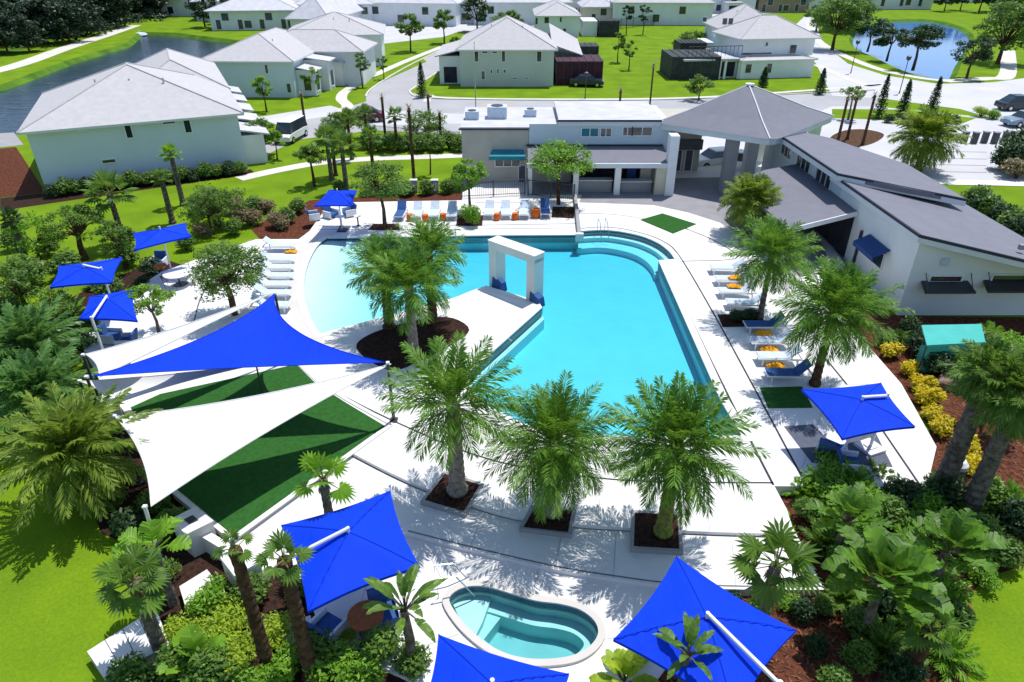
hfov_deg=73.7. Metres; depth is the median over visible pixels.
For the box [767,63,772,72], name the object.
window
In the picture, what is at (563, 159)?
tree
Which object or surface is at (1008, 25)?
tree
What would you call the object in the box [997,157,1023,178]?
shrub
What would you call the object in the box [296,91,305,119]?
palm tree
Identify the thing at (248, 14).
distant house
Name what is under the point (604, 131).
window
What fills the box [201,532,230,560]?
wall
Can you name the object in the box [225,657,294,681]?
shrub
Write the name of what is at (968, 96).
road
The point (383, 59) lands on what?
tree
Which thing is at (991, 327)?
fern plant
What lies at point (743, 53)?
window
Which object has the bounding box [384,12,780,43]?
street
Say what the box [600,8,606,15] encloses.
window
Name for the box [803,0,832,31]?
tree
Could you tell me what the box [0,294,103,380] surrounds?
palm tree
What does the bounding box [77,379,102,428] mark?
sail post
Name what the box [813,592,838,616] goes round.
shrub
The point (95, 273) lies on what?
cantilever umbrella
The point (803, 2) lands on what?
window
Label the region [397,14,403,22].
window
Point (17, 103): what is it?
canal water
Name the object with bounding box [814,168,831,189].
window
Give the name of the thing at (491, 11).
window
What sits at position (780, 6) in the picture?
window
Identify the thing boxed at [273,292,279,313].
sail post
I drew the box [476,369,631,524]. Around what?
palm tree
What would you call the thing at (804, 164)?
window
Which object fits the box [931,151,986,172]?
parking lines
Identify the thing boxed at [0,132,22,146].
patio
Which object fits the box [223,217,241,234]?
shrub
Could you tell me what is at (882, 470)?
fern plant
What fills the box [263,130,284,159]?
tree
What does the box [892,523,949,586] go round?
fern plant
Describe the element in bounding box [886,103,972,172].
palm tree
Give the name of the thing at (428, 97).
palm tree
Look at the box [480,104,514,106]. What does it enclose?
brick paving
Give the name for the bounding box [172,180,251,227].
tree
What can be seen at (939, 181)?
sidewalk
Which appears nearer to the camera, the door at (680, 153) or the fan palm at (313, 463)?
the fan palm at (313, 463)
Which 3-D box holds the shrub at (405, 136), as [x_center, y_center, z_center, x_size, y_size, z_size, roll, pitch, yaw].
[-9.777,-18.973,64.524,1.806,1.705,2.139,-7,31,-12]
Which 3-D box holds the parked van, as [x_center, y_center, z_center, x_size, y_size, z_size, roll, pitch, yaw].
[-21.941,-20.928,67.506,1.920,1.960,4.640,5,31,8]
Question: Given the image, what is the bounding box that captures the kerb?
[365,51,874,100]
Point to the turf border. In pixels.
(187, 502)
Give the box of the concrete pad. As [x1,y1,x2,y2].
[179,570,226,618]
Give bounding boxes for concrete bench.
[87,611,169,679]
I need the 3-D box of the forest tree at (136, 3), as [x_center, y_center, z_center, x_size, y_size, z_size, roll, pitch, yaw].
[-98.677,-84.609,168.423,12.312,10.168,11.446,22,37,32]
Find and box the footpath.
[0,25,139,71]
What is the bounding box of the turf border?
[124,365,392,538]
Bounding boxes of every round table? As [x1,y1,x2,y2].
[153,263,166,277]
[162,267,191,286]
[335,215,344,226]
[347,600,383,637]
[353,214,360,225]
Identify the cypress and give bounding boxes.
[416,62,426,97]
[757,66,768,86]
[813,68,826,94]
[871,74,890,118]
[895,79,912,114]
[926,76,943,112]
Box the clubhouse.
[458,83,1023,314]
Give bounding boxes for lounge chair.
[97,323,122,343]
[113,328,138,345]
[149,250,168,268]
[305,208,320,221]
[306,606,348,644]
[321,206,339,219]
[342,202,356,217]
[366,582,400,625]
[815,433,847,455]
[836,444,864,475]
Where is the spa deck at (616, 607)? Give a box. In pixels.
[292,537,664,681]
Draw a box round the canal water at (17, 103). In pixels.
[0,36,231,133]
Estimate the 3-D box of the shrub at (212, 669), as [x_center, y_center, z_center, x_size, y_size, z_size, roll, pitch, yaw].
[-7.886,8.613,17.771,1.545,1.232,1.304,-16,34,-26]
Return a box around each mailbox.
[970,131,981,143]
[980,131,991,142]
[990,131,1001,143]
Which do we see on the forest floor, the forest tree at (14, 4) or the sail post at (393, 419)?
the forest tree at (14, 4)
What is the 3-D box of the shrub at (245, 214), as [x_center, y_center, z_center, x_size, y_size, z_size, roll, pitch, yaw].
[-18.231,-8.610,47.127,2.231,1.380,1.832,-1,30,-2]
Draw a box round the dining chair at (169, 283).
[160,277,176,288]
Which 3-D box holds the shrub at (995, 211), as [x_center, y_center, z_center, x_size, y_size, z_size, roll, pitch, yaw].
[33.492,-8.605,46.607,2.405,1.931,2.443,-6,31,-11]
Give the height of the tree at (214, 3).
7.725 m
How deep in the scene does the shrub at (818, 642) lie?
18.71 m
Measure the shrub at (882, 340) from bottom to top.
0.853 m
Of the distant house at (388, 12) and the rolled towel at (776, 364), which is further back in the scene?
the distant house at (388, 12)
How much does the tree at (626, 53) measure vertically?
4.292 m
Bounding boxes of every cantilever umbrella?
[50,257,122,293]
[79,290,137,349]
[133,223,191,268]
[281,490,419,644]
[314,188,356,231]
[431,634,568,681]
[613,555,795,681]
[801,382,914,456]
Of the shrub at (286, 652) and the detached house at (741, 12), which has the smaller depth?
the shrub at (286, 652)
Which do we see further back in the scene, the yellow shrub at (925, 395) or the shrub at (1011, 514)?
the yellow shrub at (925, 395)
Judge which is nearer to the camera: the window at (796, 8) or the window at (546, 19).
the window at (546, 19)
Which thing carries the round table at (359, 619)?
on the spa deck at (616, 607)
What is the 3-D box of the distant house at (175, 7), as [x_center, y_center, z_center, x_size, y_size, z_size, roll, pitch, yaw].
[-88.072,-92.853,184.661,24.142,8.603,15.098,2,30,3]
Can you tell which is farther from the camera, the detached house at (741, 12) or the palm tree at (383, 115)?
the detached house at (741, 12)
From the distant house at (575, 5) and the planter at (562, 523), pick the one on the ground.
the distant house at (575, 5)
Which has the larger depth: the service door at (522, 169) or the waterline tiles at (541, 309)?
the service door at (522, 169)
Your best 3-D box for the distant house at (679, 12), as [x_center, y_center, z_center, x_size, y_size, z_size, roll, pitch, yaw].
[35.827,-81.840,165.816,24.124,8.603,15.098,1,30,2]
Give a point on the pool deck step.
(706, 556)
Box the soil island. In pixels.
[830,129,883,146]
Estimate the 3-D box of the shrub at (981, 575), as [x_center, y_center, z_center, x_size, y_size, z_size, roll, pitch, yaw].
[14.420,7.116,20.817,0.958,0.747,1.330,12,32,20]
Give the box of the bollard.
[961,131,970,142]
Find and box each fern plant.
[781,475,818,506]
[797,516,848,567]
[823,578,866,619]
[833,459,885,495]
[850,615,911,681]
[866,457,897,481]
[880,607,936,644]
[887,326,911,346]
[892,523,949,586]
[895,571,973,623]
[917,624,988,681]
[941,494,988,517]
[942,542,1002,579]
[977,320,1012,338]
[985,478,1023,534]
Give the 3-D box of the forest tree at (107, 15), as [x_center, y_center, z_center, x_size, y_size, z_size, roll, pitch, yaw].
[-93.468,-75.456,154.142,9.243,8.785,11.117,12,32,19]
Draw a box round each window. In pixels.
[101,158,116,163]
[123,123,133,138]
[162,121,175,124]
[167,7,173,13]
[182,120,192,133]
[215,20,221,29]
[220,13,228,20]
[237,19,243,28]
[244,20,252,27]
[259,19,265,28]
[264,12,272,20]
[264,64,268,73]
[281,19,286,28]
[286,83,291,92]
[303,76,312,90]
[315,73,320,91]
[329,69,334,86]
[362,7,367,14]
[372,6,378,13]
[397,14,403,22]
[421,7,428,14]
[475,51,478,61]
[481,71,484,79]
[487,6,493,13]
[495,160,520,166]
[501,51,505,61]
[536,51,541,61]
[544,17,548,23]
[581,127,598,136]
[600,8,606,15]
[600,127,611,136]
[622,126,632,135]
[632,126,652,135]
[652,14,659,21]
[679,6,686,13]
[715,4,720,10]
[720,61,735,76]
[722,18,727,24]
[728,18,733,24]
[741,52,771,54]
[744,64,751,73]
[761,4,766,11]
[767,0,773,4]
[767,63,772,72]
[778,4,782,11]
[780,144,792,160]
[783,5,788,10]
[788,44,797,53]
[794,4,798,11]
[796,154,811,173]
[800,0,806,4]
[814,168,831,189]
[866,254,885,269]
[905,0,911,5]
[928,275,963,281]
[990,274,1023,280]
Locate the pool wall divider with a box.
[573,194,583,242]
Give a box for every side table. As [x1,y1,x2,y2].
[422,213,428,220]
[440,212,445,220]
[493,212,500,220]
[512,212,518,219]
[531,207,539,217]
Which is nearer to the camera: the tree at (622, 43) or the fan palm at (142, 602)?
the fan palm at (142, 602)
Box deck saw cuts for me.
[160,202,900,654]
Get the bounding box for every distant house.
[135,0,194,16]
[189,0,220,21]
[203,0,298,30]
[284,0,364,26]
[293,0,374,20]
[369,0,463,25]
[461,0,473,23]
[474,0,573,24]
[572,0,579,12]
[576,0,612,18]
[610,0,716,24]
[713,0,744,12]
[744,0,755,8]
[755,0,808,11]
[807,0,838,11]
[871,0,932,8]
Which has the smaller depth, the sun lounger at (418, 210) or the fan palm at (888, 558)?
the fan palm at (888, 558)
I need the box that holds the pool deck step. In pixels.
[229,457,823,595]
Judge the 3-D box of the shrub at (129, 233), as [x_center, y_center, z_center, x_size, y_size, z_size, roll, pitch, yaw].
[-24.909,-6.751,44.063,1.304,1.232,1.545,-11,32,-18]
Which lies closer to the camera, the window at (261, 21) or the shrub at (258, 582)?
the shrub at (258, 582)
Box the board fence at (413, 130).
[375,126,459,135]
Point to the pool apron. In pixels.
(307, 244)
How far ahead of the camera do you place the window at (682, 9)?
159.92 m
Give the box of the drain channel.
[352,456,823,586]
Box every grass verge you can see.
[368,57,426,87]
[832,109,974,123]
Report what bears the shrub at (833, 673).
on the mulch bed at (1014, 324)
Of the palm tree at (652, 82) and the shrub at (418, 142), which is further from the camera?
the palm tree at (652, 82)
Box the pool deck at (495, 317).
[83,163,935,542]
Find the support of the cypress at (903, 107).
on the grass verge at (858, 114)
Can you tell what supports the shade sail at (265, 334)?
attached to the sail post at (393, 419)
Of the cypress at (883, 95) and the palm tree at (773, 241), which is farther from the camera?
the cypress at (883, 95)
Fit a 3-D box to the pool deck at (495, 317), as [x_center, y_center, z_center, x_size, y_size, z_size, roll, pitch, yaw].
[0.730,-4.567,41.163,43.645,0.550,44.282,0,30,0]
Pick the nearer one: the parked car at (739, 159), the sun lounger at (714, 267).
the sun lounger at (714, 267)
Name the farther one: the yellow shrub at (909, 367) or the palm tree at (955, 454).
the yellow shrub at (909, 367)
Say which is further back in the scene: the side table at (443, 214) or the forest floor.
the forest floor
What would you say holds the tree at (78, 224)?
on the ground
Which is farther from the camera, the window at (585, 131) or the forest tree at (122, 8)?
the forest tree at (122, 8)
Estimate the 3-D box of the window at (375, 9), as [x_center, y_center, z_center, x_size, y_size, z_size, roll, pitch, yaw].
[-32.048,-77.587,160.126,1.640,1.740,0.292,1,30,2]
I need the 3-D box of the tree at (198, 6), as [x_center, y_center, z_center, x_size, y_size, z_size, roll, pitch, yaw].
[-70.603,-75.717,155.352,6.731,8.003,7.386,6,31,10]
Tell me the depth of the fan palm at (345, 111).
59.77 m
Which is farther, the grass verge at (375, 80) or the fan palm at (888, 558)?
the grass verge at (375, 80)
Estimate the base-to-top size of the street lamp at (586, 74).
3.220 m
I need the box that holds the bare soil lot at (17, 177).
[0,147,43,196]
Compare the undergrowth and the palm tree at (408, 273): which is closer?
the palm tree at (408, 273)
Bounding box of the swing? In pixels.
[909,324,984,375]
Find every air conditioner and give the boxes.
[465,109,478,119]
[487,104,506,118]
[524,107,535,116]
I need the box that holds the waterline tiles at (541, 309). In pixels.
[304,231,739,434]
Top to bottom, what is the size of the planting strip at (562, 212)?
0.001 m
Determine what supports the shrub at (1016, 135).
on the parking lot at (978, 153)
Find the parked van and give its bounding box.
[276,115,308,142]
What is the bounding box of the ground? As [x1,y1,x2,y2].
[0,0,1023,681]
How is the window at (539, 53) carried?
in the detached house at (510, 51)
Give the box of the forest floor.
[0,16,148,56]
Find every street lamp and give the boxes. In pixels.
[473,42,475,106]
[584,72,588,98]
[850,40,859,72]
[899,55,911,93]
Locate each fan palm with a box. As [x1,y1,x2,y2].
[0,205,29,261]
[78,168,139,226]
[92,539,171,655]
[150,167,176,223]
[157,142,184,205]
[210,526,272,674]
[252,528,318,681]
[292,450,355,513]
[310,124,339,180]
[321,123,337,175]
[323,128,359,189]
[337,107,357,159]
[354,103,376,132]
[359,123,381,165]
[385,105,404,151]
[727,517,823,614]
[898,600,963,679]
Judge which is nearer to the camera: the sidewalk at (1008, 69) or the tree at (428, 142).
the tree at (428, 142)
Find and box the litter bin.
[959,459,968,479]
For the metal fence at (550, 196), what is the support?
on the pool deck at (495, 317)
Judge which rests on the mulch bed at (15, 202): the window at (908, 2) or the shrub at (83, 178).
the shrub at (83, 178)
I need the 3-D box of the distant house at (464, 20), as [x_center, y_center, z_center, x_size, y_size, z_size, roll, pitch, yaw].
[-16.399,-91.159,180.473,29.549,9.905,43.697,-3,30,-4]
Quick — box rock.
[936,374,958,391]
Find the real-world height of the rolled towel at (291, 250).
0.213 m
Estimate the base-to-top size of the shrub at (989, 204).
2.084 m
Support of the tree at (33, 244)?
on the ground
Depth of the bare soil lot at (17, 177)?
57.30 m
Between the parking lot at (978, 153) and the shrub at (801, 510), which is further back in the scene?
the parking lot at (978, 153)
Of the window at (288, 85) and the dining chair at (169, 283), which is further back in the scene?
the window at (288, 85)
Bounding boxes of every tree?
[0,0,10,12]
[0,0,34,19]
[0,8,29,53]
[0,13,48,51]
[0,255,48,307]
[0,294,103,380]
[0,325,40,399]
[0,338,99,444]
[0,381,162,534]
[5,210,58,266]
[10,1,50,40]
[22,0,75,43]
[30,0,94,41]
[33,287,83,332]
[39,203,105,260]
[66,0,106,33]
[83,0,110,27]
[93,219,133,269]
[94,0,118,24]
[98,0,132,27]
[113,0,141,8]
[123,283,175,332]
[132,0,167,16]
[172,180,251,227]
[183,0,214,26]
[183,186,231,234]
[184,240,267,315]
[208,0,228,5]
[243,117,276,144]
[250,75,272,111]
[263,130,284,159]
[292,143,326,186]
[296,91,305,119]
[300,66,322,95]
[320,108,369,131]
[340,228,418,330]
[346,160,412,229]
[354,52,370,87]
[358,237,463,354]
[376,56,387,78]
[376,330,531,497]
[379,93,385,133]
[382,214,467,324]
[393,13,424,51]
[402,108,447,135]
[405,103,415,178]
[422,133,437,174]
[423,90,430,120]
[432,9,454,42]
[436,110,441,135]
[449,36,459,41]
[451,157,488,206]
[460,0,490,28]
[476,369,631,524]
[489,9,524,21]
[524,136,595,204]
[586,370,770,538]
[613,32,625,62]
[619,87,623,100]
[622,5,634,34]
[623,40,637,69]
[637,5,652,34]
[649,62,656,104]
[671,29,706,44]
[682,74,714,100]
[716,172,783,234]
[720,213,824,319]
[768,254,915,387]
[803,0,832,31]
[808,0,867,49]
[831,0,882,31]
[837,93,851,140]
[839,86,866,119]
[845,94,860,138]
[856,15,893,51]
[861,91,880,144]
[872,26,910,61]
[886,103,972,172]
[896,23,946,70]
[933,0,953,10]
[935,331,1023,500]
[949,0,968,9]
[950,36,998,78]
[958,348,1023,513]
[972,0,996,12]
[973,0,1023,63]
[979,329,1023,426]
[984,0,1023,35]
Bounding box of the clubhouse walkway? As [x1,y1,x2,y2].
[579,177,829,275]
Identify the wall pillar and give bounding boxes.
[100,394,122,420]
[174,506,216,556]
[220,542,264,585]
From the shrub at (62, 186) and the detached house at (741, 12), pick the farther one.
the detached house at (741, 12)
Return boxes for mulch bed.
[0,169,253,210]
[58,261,180,338]
[93,417,406,681]
[251,193,461,238]
[356,317,468,369]
[658,308,1023,681]
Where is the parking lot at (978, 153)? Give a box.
[700,106,1023,180]
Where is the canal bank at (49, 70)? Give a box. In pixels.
[0,32,239,91]
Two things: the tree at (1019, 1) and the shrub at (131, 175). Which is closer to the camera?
the shrub at (131, 175)
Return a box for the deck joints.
[194,202,919,484]
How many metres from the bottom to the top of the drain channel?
0.001 m
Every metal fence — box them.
[366,180,459,194]
[461,178,525,197]
[527,179,574,200]
[619,15,654,28]
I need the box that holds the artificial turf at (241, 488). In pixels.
[131,366,384,531]
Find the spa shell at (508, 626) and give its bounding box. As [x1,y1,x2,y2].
[450,592,596,658]
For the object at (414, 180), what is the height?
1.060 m
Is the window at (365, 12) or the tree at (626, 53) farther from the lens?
the window at (365, 12)
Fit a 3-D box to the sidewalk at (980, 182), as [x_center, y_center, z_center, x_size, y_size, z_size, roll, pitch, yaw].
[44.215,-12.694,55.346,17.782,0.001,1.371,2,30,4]
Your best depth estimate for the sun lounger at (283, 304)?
35.23 m
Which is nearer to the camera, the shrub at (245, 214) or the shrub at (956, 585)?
the shrub at (956, 585)
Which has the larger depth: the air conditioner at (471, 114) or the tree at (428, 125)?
the tree at (428, 125)
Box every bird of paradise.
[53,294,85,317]
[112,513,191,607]
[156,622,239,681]
[362,562,447,659]
[589,648,658,681]
[653,611,723,681]
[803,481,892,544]
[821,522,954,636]
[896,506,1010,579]
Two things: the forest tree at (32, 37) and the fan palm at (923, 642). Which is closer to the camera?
the fan palm at (923, 642)
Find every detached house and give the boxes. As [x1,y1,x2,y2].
[435,15,603,86]
[532,0,619,36]
[660,15,821,79]
[673,3,763,49]
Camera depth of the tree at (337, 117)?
66.53 m
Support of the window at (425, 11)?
in the distant house at (388, 12)
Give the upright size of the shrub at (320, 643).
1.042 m
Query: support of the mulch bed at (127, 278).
on the ground
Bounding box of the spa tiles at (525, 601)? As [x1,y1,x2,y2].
[450,587,597,634]
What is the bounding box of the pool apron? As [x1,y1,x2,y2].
[288,231,340,348]
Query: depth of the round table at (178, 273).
37.92 m
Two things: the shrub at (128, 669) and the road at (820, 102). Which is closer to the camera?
the shrub at (128, 669)
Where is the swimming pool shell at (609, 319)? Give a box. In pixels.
[304,232,733,436]
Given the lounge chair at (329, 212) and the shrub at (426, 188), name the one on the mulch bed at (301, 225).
the shrub at (426, 188)
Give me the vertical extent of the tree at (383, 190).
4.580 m
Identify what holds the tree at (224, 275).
on the pool deck at (495, 317)
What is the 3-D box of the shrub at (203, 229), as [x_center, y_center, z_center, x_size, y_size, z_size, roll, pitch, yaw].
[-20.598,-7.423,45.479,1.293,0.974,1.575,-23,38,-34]
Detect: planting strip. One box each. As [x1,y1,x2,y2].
[368,224,399,229]
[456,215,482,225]
[552,207,574,217]
[717,314,763,326]
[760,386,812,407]
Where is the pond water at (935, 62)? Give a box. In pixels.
[853,22,968,78]
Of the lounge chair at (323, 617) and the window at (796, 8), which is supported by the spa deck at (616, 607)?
the lounge chair at (323, 617)
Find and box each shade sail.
[81,368,239,406]
[85,293,270,377]
[91,294,384,376]
[115,363,390,506]
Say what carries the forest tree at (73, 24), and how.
on the ground
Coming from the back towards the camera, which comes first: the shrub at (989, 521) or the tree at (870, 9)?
the tree at (870, 9)
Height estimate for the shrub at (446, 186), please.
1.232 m
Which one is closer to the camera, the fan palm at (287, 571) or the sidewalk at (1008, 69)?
the fan palm at (287, 571)
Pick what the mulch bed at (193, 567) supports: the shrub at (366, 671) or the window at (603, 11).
the shrub at (366, 671)
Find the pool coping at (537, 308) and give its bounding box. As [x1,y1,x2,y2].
[297,228,753,442]
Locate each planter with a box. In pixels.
[420,471,483,517]
[519,505,576,537]
[630,510,682,555]
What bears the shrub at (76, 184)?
on the mulch bed at (15, 202)
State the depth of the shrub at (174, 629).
19.06 m
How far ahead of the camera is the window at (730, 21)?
108.15 m
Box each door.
[443,66,457,82]
[518,164,525,181]
[676,150,682,170]
[683,150,693,170]
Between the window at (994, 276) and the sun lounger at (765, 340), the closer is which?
the sun lounger at (765, 340)
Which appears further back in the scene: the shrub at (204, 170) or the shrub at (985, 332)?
the shrub at (204, 170)
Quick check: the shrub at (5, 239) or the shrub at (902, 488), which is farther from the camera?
the shrub at (5, 239)
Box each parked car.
[341,105,381,123]
[570,73,603,86]
[698,146,724,166]
[736,148,757,170]
[994,94,1023,110]
[1000,110,1023,127]
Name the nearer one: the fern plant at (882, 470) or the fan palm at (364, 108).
the fern plant at (882, 470)
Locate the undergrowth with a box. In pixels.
[0,9,171,47]
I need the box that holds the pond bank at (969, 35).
[849,19,973,78]
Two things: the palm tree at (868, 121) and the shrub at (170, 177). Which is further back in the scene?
the palm tree at (868, 121)
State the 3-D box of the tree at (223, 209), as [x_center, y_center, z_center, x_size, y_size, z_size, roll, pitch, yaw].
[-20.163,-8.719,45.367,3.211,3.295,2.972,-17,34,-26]
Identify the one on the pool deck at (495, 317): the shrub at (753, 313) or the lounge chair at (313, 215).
the lounge chair at (313, 215)
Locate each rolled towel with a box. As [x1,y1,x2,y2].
[285,249,297,252]
[727,284,741,287]
[728,275,739,278]
[753,330,772,335]
[758,345,778,350]
[764,361,785,367]
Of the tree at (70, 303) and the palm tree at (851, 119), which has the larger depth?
the palm tree at (851, 119)
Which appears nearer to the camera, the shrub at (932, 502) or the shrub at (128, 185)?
the shrub at (932, 502)
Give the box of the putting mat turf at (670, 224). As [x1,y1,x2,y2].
[641,213,695,233]
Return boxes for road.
[265,93,879,153]
[366,53,448,105]
[797,16,1023,117]
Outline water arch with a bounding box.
[488,236,544,313]
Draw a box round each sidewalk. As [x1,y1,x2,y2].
[236,153,461,180]
[336,46,440,111]
[423,83,883,101]
[805,21,949,81]
[814,64,882,85]
[933,179,1000,183]
[941,180,1023,185]
[942,50,1016,81]
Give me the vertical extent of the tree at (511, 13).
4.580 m
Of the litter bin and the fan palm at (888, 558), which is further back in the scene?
the litter bin
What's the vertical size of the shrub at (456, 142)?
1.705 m
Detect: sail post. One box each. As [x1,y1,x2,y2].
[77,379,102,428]
[80,353,108,421]
[84,375,112,443]
[112,414,144,485]
[142,504,162,558]
[256,367,262,393]
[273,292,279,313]
[386,361,397,422]
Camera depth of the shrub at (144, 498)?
23.07 m
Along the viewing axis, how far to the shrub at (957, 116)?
73.56 m
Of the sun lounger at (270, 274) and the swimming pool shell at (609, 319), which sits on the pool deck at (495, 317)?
the sun lounger at (270, 274)
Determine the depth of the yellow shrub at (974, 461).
25.05 m
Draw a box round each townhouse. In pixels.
[16,48,269,184]
[202,27,377,97]
[288,12,385,65]
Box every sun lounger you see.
[249,293,291,313]
[251,283,291,300]
[255,276,292,291]
[260,250,295,263]
[260,266,294,279]
[262,236,296,252]
[262,258,294,271]
[393,200,407,220]
[412,201,423,220]
[428,201,440,216]
[446,201,457,219]
[484,200,494,218]
[501,200,511,218]
[519,200,529,218]
[540,198,550,217]
[709,258,744,274]
[713,272,749,285]
[717,280,757,298]
[725,292,766,309]
[743,311,787,333]
[748,328,793,349]
[755,344,803,365]
[763,358,811,383]
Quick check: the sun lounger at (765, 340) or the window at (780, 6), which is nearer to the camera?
the sun lounger at (765, 340)
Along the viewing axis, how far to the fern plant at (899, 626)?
19.36 m
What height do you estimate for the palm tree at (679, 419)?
5.748 m
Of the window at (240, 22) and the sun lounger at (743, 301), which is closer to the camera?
the sun lounger at (743, 301)
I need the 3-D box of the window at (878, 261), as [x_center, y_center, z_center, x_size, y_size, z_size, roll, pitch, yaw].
[20.260,-4.722,38.010,0.080,0.940,1.740,0,30,0]
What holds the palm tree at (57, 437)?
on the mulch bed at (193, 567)
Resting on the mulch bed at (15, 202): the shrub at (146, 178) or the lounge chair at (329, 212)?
the shrub at (146, 178)
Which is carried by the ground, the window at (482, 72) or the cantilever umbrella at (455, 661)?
the cantilever umbrella at (455, 661)
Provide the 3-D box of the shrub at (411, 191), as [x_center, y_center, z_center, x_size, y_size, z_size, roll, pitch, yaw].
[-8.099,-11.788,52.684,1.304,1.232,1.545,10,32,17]
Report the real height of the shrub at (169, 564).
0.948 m
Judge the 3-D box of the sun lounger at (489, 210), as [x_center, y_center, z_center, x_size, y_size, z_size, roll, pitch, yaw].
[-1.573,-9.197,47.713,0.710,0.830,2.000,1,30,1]
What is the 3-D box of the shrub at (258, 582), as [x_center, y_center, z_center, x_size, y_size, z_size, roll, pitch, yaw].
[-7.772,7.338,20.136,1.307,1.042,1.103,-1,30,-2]
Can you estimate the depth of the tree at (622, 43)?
109.59 m
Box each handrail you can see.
[433,563,474,598]
[597,218,608,238]
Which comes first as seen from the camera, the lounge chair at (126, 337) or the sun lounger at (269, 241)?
the lounge chair at (126, 337)
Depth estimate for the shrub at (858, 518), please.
22.08 m
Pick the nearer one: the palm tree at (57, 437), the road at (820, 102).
the palm tree at (57, 437)
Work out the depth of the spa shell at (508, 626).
20.26 m
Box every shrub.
[0,227,29,249]
[0,290,25,318]
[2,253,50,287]
[35,237,60,255]
[42,183,60,197]
[46,247,81,275]
[51,176,74,194]
[63,325,97,351]
[68,178,84,193]
[74,308,99,330]
[78,176,93,191]
[86,485,124,517]
[90,275,124,294]
[104,650,155,681]
[106,504,146,536]
[111,539,146,572]
[113,244,140,265]
[115,226,135,244]
[121,175,131,187]
[123,169,141,186]
[132,275,149,286]
[132,489,172,514]
[138,170,152,184]
[138,256,162,277]
[140,555,181,583]
[150,638,192,681]
[154,504,187,539]
[161,610,210,642]
[162,169,173,181]
[171,164,188,180]
[173,235,196,250]
[178,644,238,681]
[184,167,199,181]
[184,571,230,618]
[191,222,213,236]
[191,594,249,645]
[195,161,212,178]
[208,163,222,176]
[216,629,256,676]
[220,160,234,175]
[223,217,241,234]
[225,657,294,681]
[226,571,271,605]
[227,196,244,213]
[230,207,264,226]
[232,160,247,173]
[243,194,261,210]
[247,609,293,649]
[252,198,276,212]
[265,210,289,229]
[269,635,300,681]
[278,206,296,220]
[284,577,304,597]
[288,197,306,212]
[291,624,336,662]
[301,638,366,681]
[332,179,347,190]
[335,640,387,681]
[337,625,358,642]
[356,132,373,148]
[356,619,404,661]
[367,135,386,151]
[382,131,393,148]
[387,640,432,681]
[388,133,407,149]
[400,180,415,195]
[402,130,414,148]
[409,133,424,151]
[417,179,434,194]
[429,134,446,151]
[439,178,455,192]
[442,130,458,148]
[447,133,461,151]
[458,204,480,224]
[728,308,749,320]
[729,589,742,600]
[742,308,758,319]
[746,596,772,614]
[778,592,802,611]
[788,595,819,623]
[792,495,828,524]
[797,463,849,507]
[802,629,831,659]
[812,443,855,482]
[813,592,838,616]
[815,662,855,681]
[823,494,879,540]
[826,537,860,569]
[837,637,879,675]
[841,603,883,635]
[843,476,885,512]
[859,573,905,621]
[876,492,916,530]
[876,645,930,681]
[877,331,895,344]
[879,341,906,357]
[883,113,895,122]
[883,472,929,509]
[895,114,908,121]
[899,315,924,333]
[899,359,921,376]
[900,507,938,534]
[903,328,925,355]
[908,373,939,389]
[908,482,948,515]
[912,384,946,406]
[920,468,968,507]
[921,403,944,421]
[922,351,956,375]
[924,570,976,603]
[928,413,957,437]
[945,597,978,637]
[948,356,979,379]
[950,114,961,123]
[950,434,982,457]
[959,183,994,203]
[963,511,1005,537]
[966,191,1000,213]
[966,453,981,474]
[967,557,1004,590]
[968,471,1014,510]
[972,106,991,116]
[977,193,1007,218]
[983,326,999,347]
[986,109,1001,118]
[986,202,1022,220]
[987,530,1023,571]
[990,138,1023,168]
[995,127,1023,148]
[996,205,1023,225]
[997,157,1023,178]
[997,493,1023,538]
[1001,214,1023,236]
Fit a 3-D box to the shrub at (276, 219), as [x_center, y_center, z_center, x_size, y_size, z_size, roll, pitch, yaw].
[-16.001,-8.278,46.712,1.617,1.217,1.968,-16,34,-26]
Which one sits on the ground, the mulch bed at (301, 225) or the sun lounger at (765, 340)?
the mulch bed at (301, 225)
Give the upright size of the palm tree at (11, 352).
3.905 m
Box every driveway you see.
[259,106,339,123]
[373,110,463,124]
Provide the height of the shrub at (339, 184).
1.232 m
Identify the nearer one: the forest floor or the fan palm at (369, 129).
the fan palm at (369, 129)
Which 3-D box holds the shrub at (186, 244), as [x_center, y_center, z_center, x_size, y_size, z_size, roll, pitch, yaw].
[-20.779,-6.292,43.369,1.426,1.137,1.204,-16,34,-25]
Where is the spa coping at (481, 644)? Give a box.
[442,580,605,667]

